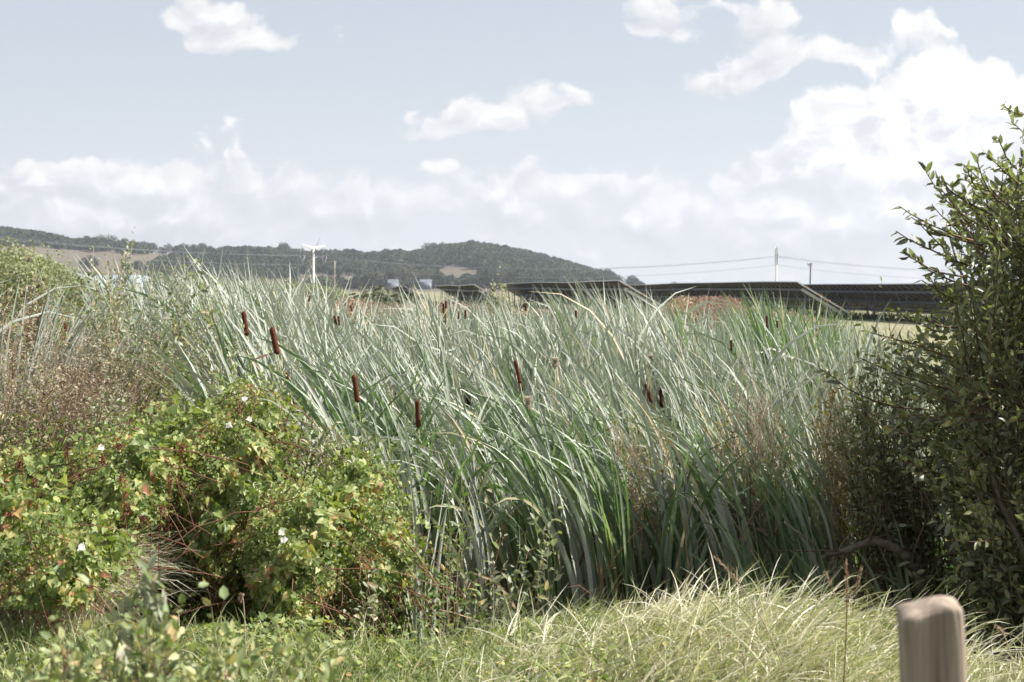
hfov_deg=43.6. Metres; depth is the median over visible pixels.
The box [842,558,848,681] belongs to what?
grass stalk
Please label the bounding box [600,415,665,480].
cattail plant
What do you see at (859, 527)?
cattail plant
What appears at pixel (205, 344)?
sapling
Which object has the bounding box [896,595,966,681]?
wooden post
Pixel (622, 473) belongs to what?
cattail plant
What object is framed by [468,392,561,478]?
cattail plant
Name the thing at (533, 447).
cattail plant
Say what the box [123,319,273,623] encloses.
cattail plant
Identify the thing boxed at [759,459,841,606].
cattail plant
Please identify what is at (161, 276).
willow bush
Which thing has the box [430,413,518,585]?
cattail plant
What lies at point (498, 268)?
power line
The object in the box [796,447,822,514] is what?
cattail plant
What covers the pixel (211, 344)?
cattail plant
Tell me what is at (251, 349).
cattail plant
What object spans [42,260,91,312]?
willow bush
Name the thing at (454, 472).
cattail plant
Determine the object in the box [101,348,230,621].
cattail plant
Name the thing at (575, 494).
cattail plant
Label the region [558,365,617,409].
cattail plant
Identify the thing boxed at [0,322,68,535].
seeding herb
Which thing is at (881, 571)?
scrub bush
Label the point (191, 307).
cattail plant
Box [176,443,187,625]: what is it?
dock stalk
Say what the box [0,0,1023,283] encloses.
sky
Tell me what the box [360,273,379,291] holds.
broadleaf tree
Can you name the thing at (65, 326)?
cattail plant
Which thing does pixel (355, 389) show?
cattail plant
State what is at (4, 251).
willow bush
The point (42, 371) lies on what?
seeding herb
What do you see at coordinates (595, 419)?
cattail plant
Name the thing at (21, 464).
dock stalk
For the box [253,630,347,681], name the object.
leafy weed
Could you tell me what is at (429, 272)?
thin crowned tree
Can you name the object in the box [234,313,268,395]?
cattail plant
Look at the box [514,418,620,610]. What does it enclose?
cattail plant
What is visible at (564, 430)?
cattail plant
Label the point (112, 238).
thin crowned tree
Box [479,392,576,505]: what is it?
cattail plant
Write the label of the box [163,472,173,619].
dock stalk
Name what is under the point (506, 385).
cattail plant
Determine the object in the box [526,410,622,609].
cattail plant
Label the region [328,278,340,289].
broadleaf tree
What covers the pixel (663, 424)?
cattail plant
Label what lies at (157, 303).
cattail plant
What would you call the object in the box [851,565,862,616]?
grass stalk
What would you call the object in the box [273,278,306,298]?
willow bush
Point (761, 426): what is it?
seeding herb
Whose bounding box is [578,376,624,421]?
cattail plant
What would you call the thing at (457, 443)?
cattail plant
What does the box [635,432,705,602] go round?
cattail plant
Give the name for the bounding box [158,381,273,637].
cattail plant
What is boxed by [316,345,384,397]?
cattail plant
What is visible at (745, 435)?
cattail plant
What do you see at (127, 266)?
broadleaf tree
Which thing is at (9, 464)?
bindweed
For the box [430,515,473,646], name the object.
herb
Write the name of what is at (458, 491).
cattail plant
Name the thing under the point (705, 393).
cattail plant
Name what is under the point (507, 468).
cattail plant
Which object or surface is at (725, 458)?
cattail plant
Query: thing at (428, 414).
cattail plant
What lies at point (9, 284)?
sapling
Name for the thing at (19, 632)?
grass
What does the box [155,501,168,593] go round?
dock stalk
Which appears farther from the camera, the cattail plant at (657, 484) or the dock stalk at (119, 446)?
the cattail plant at (657, 484)
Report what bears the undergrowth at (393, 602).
on the ground at (456, 269)
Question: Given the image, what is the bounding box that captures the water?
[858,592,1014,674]
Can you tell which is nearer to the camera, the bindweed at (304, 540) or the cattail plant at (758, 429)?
the bindweed at (304, 540)
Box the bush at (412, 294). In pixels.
[378,290,425,305]
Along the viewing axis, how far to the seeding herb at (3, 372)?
8.05 m
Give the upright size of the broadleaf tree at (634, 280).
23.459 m
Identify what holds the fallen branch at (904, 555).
on the ground at (456, 269)
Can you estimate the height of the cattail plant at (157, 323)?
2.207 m
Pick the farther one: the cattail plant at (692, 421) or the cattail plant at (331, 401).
the cattail plant at (692, 421)
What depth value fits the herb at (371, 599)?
6.14 m
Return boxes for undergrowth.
[0,408,446,635]
[35,405,461,637]
[431,301,997,324]
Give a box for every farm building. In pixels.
[387,279,398,291]
[420,279,431,289]
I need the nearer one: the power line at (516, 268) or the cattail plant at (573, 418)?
the cattail plant at (573, 418)
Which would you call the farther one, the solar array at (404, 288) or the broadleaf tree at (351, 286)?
the broadleaf tree at (351, 286)
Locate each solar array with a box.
[391,286,428,301]
[435,284,510,306]
[498,280,662,312]
[630,281,847,316]
[781,283,1015,322]
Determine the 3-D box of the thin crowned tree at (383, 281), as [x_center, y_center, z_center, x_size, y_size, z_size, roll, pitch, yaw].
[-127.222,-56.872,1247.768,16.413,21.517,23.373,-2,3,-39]
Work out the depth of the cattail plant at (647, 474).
8.21 m
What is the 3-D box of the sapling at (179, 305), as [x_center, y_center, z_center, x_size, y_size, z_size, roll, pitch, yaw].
[-2.585,0.592,9.204,1.076,2.605,1.236,-2,3,-37]
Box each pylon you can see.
[299,244,326,291]
[775,245,777,280]
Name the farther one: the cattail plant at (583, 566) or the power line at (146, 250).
the power line at (146, 250)
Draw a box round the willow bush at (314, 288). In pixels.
[297,278,340,299]
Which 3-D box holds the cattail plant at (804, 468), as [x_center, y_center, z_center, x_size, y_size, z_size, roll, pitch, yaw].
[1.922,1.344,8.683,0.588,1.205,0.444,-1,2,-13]
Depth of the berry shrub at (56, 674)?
2.78 m
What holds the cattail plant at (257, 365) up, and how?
on the ground at (456, 269)
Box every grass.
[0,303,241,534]
[0,487,234,638]
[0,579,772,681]
[14,323,1003,429]
[242,548,1023,681]
[426,565,1023,681]
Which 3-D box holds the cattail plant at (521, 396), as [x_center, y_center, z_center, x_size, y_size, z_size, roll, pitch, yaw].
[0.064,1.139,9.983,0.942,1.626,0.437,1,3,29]
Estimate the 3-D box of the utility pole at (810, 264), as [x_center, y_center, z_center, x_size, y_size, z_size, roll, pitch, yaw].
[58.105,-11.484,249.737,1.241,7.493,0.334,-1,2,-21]
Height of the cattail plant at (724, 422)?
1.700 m
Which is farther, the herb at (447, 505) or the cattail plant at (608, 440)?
the cattail plant at (608, 440)
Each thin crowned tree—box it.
[102,234,116,241]
[163,242,173,252]
[374,272,388,289]
[410,270,422,283]
[422,266,434,278]
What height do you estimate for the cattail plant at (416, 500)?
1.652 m
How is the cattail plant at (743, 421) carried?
on the ground at (456, 269)
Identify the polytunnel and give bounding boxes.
[68,275,148,294]
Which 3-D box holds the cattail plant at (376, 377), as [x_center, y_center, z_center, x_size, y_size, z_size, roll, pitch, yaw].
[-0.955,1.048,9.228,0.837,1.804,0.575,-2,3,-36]
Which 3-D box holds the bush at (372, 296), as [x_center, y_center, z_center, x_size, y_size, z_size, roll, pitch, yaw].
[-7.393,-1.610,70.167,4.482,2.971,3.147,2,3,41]
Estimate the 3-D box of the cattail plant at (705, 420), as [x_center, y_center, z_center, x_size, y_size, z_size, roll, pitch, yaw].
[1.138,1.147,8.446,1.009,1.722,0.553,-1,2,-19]
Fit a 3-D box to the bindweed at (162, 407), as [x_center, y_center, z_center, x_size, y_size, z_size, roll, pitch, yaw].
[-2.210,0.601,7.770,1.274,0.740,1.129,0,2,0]
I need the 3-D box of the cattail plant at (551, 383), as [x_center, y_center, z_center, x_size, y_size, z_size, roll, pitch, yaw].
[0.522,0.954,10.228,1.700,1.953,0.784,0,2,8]
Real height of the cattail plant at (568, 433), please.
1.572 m
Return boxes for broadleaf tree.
[78,255,99,270]
[120,263,132,271]
[130,260,146,272]
[149,243,157,252]
[156,247,167,254]
[197,243,207,247]
[277,242,291,249]
[287,277,302,289]
[300,264,311,274]
[319,259,336,276]
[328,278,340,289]
[335,267,342,275]
[340,281,348,290]
[346,281,358,291]
[350,274,366,291]
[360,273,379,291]
[385,269,395,278]
[431,271,445,284]
[469,270,491,288]
[487,272,507,291]
[520,274,538,282]
[603,268,617,277]
[612,274,625,282]
[626,275,640,284]
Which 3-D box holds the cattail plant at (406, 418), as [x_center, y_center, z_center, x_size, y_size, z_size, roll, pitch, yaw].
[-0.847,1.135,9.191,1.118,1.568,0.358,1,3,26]
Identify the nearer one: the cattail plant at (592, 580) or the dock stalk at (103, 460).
the dock stalk at (103, 460)
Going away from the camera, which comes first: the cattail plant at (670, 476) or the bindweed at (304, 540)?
the bindweed at (304, 540)
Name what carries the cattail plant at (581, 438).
on the ground at (456, 269)
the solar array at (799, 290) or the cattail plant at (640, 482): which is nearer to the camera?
the cattail plant at (640, 482)
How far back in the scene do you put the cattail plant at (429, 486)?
8.32 m
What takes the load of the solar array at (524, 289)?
on the ground at (456, 269)
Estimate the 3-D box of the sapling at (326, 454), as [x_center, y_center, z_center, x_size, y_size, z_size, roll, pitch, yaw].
[-0.959,1.189,7.484,0.833,1.607,1.009,0,2,-10]
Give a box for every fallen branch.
[715,470,803,565]
[765,488,969,610]
[812,487,919,550]
[834,548,999,651]
[871,481,998,648]
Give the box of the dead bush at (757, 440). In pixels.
[720,343,790,576]
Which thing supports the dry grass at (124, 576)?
on the ground at (456, 269)
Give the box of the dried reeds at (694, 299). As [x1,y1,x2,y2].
[294,294,840,342]
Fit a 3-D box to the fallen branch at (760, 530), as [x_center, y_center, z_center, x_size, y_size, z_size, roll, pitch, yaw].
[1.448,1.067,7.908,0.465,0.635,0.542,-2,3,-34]
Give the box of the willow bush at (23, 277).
[0,254,63,316]
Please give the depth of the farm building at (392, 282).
1174.94 m
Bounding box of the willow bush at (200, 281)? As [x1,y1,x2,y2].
[180,271,216,294]
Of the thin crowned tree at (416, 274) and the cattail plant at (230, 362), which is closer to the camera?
the cattail plant at (230, 362)
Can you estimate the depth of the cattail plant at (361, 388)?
8.87 m
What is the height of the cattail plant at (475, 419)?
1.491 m
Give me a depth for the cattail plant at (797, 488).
8.52 m
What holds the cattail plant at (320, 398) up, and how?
on the ground at (456, 269)
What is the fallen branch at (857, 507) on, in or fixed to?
on the scrub bush at (881, 571)
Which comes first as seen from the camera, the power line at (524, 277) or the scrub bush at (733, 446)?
the scrub bush at (733, 446)
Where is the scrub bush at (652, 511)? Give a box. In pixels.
[584,356,686,595]
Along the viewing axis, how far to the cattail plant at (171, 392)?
7.91 m
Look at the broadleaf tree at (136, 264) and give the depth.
1496.58 m
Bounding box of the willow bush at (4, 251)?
[0,236,37,311]
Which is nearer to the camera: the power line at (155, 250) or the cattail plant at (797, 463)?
the cattail plant at (797, 463)
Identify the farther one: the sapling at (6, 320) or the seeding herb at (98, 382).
the sapling at (6, 320)
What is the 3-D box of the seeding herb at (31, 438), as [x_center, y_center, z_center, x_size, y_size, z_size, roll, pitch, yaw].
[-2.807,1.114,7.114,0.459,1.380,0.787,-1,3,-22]
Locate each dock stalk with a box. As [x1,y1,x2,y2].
[0,477,8,495]
[13,457,27,531]
[30,476,37,526]
[61,446,74,505]
[98,454,107,480]
[111,443,123,609]
[116,470,130,622]
[120,501,135,621]
[133,514,152,617]
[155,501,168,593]
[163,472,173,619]
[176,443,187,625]
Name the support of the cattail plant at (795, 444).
on the ground at (456, 269)
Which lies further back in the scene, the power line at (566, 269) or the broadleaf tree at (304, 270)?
the broadleaf tree at (304, 270)
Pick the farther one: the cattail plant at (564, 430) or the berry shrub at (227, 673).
the cattail plant at (564, 430)
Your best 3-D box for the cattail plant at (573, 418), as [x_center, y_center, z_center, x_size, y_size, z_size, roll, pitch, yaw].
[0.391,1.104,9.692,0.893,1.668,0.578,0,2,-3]
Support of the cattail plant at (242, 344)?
on the ground at (456, 269)
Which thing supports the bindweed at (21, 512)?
on the ground at (456, 269)
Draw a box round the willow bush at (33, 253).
[1,239,59,312]
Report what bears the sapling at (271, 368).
on the ground at (456, 269)
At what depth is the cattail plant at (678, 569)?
7.88 m
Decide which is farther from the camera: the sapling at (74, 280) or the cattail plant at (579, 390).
the sapling at (74, 280)
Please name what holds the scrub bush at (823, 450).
on the ground at (456, 269)
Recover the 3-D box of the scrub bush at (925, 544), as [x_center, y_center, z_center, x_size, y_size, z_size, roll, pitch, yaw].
[2.271,0.776,7.623,0.840,2.331,1.216,1,2,18]
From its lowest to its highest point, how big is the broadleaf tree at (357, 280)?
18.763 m
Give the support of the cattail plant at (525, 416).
on the ground at (456, 269)
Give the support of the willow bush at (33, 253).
on the ground at (456, 269)
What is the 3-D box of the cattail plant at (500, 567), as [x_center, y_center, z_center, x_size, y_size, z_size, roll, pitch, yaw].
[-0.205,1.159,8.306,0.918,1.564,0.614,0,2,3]
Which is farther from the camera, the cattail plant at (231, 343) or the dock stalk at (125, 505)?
the cattail plant at (231, 343)
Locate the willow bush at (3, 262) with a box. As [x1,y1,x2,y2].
[0,248,50,319]
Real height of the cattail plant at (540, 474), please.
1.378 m
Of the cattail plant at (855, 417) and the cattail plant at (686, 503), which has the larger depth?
the cattail plant at (855, 417)
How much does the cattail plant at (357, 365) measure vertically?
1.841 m
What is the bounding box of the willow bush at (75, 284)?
[55,273,103,312]
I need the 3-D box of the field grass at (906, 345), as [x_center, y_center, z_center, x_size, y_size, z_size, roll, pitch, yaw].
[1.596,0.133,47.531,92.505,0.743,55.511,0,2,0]
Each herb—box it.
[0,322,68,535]
[0,331,38,448]
[0,337,53,446]
[0,379,61,526]
[0,418,49,543]
[20,332,91,465]
[36,366,108,562]
[57,335,129,631]
[70,359,142,630]
[343,557,384,651]
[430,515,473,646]
[432,475,477,647]
[447,547,489,644]
[460,534,525,637]
[481,569,528,636]
[501,523,561,627]
[522,496,563,621]
[601,411,657,607]
[740,385,788,522]
[811,417,864,602]
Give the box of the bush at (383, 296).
[361,288,411,304]
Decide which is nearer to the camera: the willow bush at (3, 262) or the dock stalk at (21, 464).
the dock stalk at (21, 464)
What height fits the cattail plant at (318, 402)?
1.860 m
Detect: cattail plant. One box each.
[63,317,133,401]
[95,309,263,649]
[97,313,215,392]
[101,294,224,395]
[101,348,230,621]
[112,321,218,405]
[118,286,245,359]
[118,287,240,360]
[118,305,216,345]
[121,317,276,608]
[123,305,240,620]
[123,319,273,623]
[128,305,251,371]
[132,331,262,595]
[137,317,242,376]
[142,302,256,388]
[151,314,272,390]
[151,357,266,401]
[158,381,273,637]
[182,314,237,373]
[183,310,286,417]
[184,359,325,651]
[185,312,280,397]
[198,361,286,462]
[205,317,285,390]
[223,332,246,377]
[231,342,281,400]
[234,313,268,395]
[235,354,373,624]
[246,363,312,421]
[246,366,371,645]
[253,336,369,450]
[255,394,330,461]
[258,375,343,635]
[270,314,337,424]
[271,373,378,473]
[273,359,317,397]
[274,362,291,403]
[284,363,393,520]
[287,404,413,648]
[290,366,362,476]
[295,332,363,408]
[296,361,417,482]
[297,366,417,492]
[304,391,384,647]
[307,357,369,460]
[309,360,364,418]
[309,410,453,643]
[316,336,436,425]
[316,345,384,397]
[319,353,386,430]
[326,390,435,635]
[334,353,456,469]
[335,333,434,411]
[336,375,432,449]
[340,340,391,394]
[348,409,436,562]
[359,363,420,447]
[360,403,441,496]
[362,362,412,438]
[366,389,507,621]
[371,351,450,442]
[373,341,436,424]
[377,400,463,496]
[380,353,482,453]
[381,392,420,496]
[381,464,446,649]
[382,381,422,464]
[383,396,460,564]
[384,368,467,495]
[386,410,522,627]
[390,340,459,412]
[390,383,507,552]
[392,297,444,332]
[392,369,492,485]
[394,407,512,591]
[395,426,458,625]
[399,429,495,635]
[401,396,421,458]
[405,406,538,626]
[407,408,515,552]
[410,398,536,622]
[413,381,492,440]
[414,355,525,461]
[421,360,516,444]
[422,393,531,545]
[424,403,553,643]
[426,373,545,485]
[430,396,501,537]
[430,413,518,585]
[431,383,497,494]
[435,388,581,611]
[442,359,537,434]
[443,405,519,495]
[443,420,570,607]
[444,398,585,597]
[445,420,541,638]
[446,426,570,623]
[449,387,522,622]
[450,407,540,617]
[458,352,523,418]
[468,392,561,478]
[471,381,537,418]
[473,427,553,583]
[476,400,493,496]
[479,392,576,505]
[479,396,532,447]
[483,394,545,499]
[492,383,580,470]
[493,436,609,594]
[499,413,569,529]
[500,416,604,612]
[506,409,569,475]
[508,380,601,453]
[509,343,605,426]
[509,386,599,497]
[511,424,607,597]
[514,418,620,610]
[515,357,558,427]
[516,377,612,487]
[516,389,600,426]
[520,425,634,611]
[521,442,608,607]
[523,399,593,531]
[526,347,637,432]
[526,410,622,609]
[527,420,650,609]
[534,383,628,464]
[534,432,616,502]
[535,397,633,496]
[539,384,568,434]
[542,401,621,459]
[544,380,628,472]
[546,419,655,595]
[550,393,610,437]
[550,433,663,607]
[551,416,627,528]
[556,432,673,601]
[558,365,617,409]
[560,398,593,437]
[562,383,687,602]
[564,406,645,532]
[569,391,640,440]
[573,420,657,536]
[577,395,681,497]
[577,402,658,455]
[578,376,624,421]
[580,406,640,463]
[593,465,699,600]
[595,429,705,599]
[597,403,663,587]
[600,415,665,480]
[604,418,716,605]
[614,418,751,609]
[616,386,687,467]
[619,418,727,611]
[623,371,704,435]
[630,395,715,485]
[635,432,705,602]
[637,390,719,514]
[638,415,718,519]
[641,378,655,415]
[642,408,696,458]
[642,421,792,605]
[643,398,697,443]
[644,435,758,589]
[646,409,740,543]
[652,408,789,602]
[654,381,719,422]
[659,388,662,407]
[660,427,733,528]
[664,374,738,436]
[664,379,744,477]
[666,381,765,465]
[673,399,730,468]
[674,376,766,458]
[677,406,751,455]
[681,431,738,488]
[685,429,774,562]
[688,421,755,503]
[695,445,784,583]
[696,367,789,488]
[699,408,769,453]
[704,401,796,495]
[705,400,791,476]
[720,464,807,591]
[721,315,767,333]
[722,456,817,605]
[726,422,816,559]
[732,450,845,614]
[734,432,862,612]
[739,442,821,582]
[743,442,853,612]
[744,414,830,522]
[748,401,809,475]
[751,391,814,455]
[757,372,814,448]
[758,382,822,460]
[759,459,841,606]
[766,408,815,479]
[770,405,846,554]
[774,455,826,539]
[776,450,870,590]
[778,435,814,521]
[779,364,828,438]
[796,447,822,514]
[841,378,899,476]
[847,469,909,588]
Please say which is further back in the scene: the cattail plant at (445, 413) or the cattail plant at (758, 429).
the cattail plant at (758, 429)
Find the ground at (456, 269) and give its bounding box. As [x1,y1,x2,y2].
[0,243,1011,681]
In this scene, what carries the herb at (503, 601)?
on the ground at (456, 269)
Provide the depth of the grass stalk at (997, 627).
5.05 m
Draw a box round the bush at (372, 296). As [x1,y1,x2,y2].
[346,285,403,303]
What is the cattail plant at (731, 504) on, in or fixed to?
on the ground at (456, 269)
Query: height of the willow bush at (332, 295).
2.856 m
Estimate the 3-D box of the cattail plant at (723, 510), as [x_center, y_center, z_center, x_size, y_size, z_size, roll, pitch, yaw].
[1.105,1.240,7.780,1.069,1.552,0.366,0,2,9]
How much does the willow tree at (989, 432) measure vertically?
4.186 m
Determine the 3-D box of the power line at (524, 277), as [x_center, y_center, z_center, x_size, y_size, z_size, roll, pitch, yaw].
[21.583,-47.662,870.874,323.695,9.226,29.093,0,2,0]
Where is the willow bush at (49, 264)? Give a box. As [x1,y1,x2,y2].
[19,249,73,311]
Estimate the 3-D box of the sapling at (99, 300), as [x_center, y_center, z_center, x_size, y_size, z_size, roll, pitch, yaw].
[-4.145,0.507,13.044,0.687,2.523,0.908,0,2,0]
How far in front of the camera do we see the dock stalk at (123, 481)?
6.14 m
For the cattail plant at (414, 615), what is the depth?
7.20 m
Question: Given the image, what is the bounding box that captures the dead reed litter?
[149,417,985,650]
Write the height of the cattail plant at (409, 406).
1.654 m
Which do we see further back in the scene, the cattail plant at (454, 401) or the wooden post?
the cattail plant at (454, 401)
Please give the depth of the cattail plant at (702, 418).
9.56 m
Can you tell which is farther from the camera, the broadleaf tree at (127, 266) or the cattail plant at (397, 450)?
the broadleaf tree at (127, 266)
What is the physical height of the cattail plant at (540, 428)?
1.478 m
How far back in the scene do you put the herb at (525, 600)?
6.44 m
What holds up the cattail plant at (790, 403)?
on the ground at (456, 269)
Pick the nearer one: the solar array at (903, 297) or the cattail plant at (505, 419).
the cattail plant at (505, 419)
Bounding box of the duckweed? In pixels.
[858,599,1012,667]
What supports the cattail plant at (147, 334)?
on the ground at (456, 269)
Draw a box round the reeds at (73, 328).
[0,274,231,609]
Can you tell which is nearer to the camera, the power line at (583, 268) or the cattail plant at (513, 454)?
the cattail plant at (513, 454)
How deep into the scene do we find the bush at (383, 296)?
65.66 m
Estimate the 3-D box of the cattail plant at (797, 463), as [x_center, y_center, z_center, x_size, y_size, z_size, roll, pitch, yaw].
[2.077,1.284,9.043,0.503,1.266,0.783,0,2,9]
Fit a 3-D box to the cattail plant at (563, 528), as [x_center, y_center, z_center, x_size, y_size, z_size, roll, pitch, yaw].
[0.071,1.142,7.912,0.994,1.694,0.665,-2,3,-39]
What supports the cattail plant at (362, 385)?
on the ground at (456, 269)
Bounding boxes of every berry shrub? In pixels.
[0,573,107,681]
[73,582,237,681]
[106,552,180,681]
[178,579,308,681]
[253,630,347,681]
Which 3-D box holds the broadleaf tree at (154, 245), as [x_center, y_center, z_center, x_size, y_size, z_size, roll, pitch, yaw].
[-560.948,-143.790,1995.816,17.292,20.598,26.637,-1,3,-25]
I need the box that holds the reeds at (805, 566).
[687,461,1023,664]
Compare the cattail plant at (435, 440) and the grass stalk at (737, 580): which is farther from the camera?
the cattail plant at (435, 440)
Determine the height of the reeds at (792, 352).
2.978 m
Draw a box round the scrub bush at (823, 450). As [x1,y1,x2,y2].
[781,338,880,543]
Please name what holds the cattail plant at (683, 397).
on the ground at (456, 269)
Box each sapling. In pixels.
[0,256,41,408]
[0,286,31,409]
[0,313,15,406]
[3,255,62,356]
[5,284,60,396]
[22,286,86,376]
[38,265,79,337]
[59,241,169,611]
[61,268,102,350]
[68,241,228,593]
[70,266,128,352]
[82,227,155,622]
[120,257,244,622]
[152,318,317,629]
[242,363,344,639]
[290,408,423,643]
[482,266,518,309]
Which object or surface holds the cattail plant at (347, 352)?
on the ground at (456, 269)
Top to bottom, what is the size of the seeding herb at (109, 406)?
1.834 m
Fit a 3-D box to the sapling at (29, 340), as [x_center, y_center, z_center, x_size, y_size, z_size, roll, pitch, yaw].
[-4.510,0.585,12.024,0.652,2.320,0.909,-1,2,-19]
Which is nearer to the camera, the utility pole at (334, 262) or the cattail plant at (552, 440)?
the cattail plant at (552, 440)
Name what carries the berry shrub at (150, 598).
on the ground at (456, 269)
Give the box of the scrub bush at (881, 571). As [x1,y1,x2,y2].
[820,454,943,623]
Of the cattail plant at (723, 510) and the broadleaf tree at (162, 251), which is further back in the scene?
the broadleaf tree at (162, 251)
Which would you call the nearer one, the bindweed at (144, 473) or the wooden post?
the wooden post
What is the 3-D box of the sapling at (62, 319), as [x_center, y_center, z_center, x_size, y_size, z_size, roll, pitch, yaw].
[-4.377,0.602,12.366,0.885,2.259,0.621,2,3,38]
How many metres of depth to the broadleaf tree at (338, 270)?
1495.03 m
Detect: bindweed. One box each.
[0,416,75,540]
[0,450,222,651]
[26,401,254,628]
[49,377,210,487]
[138,448,470,651]
[146,384,326,621]
[175,349,371,508]
[283,437,466,652]
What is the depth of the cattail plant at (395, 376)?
9.85 m
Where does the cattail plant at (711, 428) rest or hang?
on the ground at (456, 269)
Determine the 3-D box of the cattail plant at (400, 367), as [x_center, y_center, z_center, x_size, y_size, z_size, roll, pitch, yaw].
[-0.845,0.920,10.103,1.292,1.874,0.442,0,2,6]
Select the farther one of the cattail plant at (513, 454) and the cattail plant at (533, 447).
the cattail plant at (533, 447)
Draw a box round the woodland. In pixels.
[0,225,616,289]
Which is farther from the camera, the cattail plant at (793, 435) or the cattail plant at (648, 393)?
the cattail plant at (648, 393)
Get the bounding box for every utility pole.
[331,261,336,286]
[807,263,812,283]
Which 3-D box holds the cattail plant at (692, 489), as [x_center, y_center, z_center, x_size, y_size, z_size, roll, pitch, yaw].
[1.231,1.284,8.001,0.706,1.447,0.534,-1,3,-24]
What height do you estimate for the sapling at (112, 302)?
2.685 m
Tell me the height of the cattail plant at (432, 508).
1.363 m
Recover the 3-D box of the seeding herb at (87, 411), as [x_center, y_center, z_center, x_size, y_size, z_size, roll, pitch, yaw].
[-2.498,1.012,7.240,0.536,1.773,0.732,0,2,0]
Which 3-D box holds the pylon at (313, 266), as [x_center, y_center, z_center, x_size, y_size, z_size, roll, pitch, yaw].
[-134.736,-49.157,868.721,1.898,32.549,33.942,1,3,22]
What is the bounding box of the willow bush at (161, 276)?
[132,265,200,291]
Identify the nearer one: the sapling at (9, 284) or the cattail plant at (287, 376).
the cattail plant at (287, 376)
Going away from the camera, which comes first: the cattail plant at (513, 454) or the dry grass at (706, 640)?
the dry grass at (706, 640)
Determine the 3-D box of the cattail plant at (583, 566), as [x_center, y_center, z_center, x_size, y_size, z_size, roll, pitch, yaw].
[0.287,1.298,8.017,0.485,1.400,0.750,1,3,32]
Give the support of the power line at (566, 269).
hanging from the pylon at (313, 266)
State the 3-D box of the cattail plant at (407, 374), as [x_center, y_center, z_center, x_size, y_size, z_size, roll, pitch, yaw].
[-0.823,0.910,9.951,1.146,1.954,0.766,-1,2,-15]
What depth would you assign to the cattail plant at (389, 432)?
8.46 m
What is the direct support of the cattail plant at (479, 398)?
on the ground at (456, 269)
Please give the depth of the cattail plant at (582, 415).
9.02 m
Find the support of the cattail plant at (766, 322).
on the ground at (456, 269)
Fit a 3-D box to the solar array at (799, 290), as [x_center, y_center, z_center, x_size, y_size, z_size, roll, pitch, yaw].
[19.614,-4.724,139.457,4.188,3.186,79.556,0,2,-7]
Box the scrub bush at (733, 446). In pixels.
[699,381,814,542]
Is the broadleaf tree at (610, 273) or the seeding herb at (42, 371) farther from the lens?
the broadleaf tree at (610, 273)
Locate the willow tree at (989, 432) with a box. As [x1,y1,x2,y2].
[815,101,1023,668]
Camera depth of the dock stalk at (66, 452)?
6.47 m
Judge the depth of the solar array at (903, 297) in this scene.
103.63 m
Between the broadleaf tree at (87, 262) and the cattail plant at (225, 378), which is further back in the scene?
the broadleaf tree at (87, 262)
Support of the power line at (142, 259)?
hanging from the pylon at (313, 266)
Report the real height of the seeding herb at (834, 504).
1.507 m
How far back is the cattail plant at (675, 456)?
9.16 m
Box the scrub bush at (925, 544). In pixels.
[819,277,962,610]
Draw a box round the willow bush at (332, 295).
[321,287,351,300]
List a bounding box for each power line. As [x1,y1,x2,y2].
[0,239,254,254]
[1,248,271,264]
[3,237,270,255]
[18,239,278,255]
[303,255,771,268]
[305,264,769,277]
[306,255,773,268]
[325,256,769,268]
[328,256,771,269]
[329,265,774,277]
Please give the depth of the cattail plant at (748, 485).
8.29 m
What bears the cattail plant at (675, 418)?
on the ground at (456, 269)
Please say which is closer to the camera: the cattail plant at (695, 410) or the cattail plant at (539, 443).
the cattail plant at (539, 443)
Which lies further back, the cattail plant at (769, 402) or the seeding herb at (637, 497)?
the cattail plant at (769, 402)
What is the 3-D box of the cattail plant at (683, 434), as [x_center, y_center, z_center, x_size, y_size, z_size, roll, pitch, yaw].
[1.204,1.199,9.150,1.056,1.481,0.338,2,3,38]
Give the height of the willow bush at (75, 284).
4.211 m
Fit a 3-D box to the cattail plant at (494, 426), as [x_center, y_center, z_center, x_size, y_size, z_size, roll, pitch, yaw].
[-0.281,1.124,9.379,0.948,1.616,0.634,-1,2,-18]
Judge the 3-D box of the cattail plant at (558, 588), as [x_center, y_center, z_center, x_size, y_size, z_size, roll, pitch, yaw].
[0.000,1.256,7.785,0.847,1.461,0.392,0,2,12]
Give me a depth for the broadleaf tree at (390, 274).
1245.67 m
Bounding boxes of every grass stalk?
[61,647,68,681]
[238,592,246,659]
[712,554,788,681]
[823,570,837,617]
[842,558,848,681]
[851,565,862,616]
[994,625,1014,679]
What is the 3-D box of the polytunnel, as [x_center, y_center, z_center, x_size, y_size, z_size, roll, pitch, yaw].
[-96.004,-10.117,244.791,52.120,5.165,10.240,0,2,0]
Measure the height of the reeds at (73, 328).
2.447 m
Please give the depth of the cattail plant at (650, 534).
7.90 m
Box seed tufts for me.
[0,328,130,439]
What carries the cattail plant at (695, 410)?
on the ground at (456, 269)
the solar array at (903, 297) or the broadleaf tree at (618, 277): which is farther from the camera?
the broadleaf tree at (618, 277)
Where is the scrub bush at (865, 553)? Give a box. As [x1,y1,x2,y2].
[801,348,923,631]
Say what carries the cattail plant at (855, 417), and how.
on the ground at (456, 269)
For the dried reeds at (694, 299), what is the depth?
22.97 m
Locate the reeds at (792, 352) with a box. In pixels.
[0,236,956,595]
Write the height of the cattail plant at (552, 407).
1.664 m

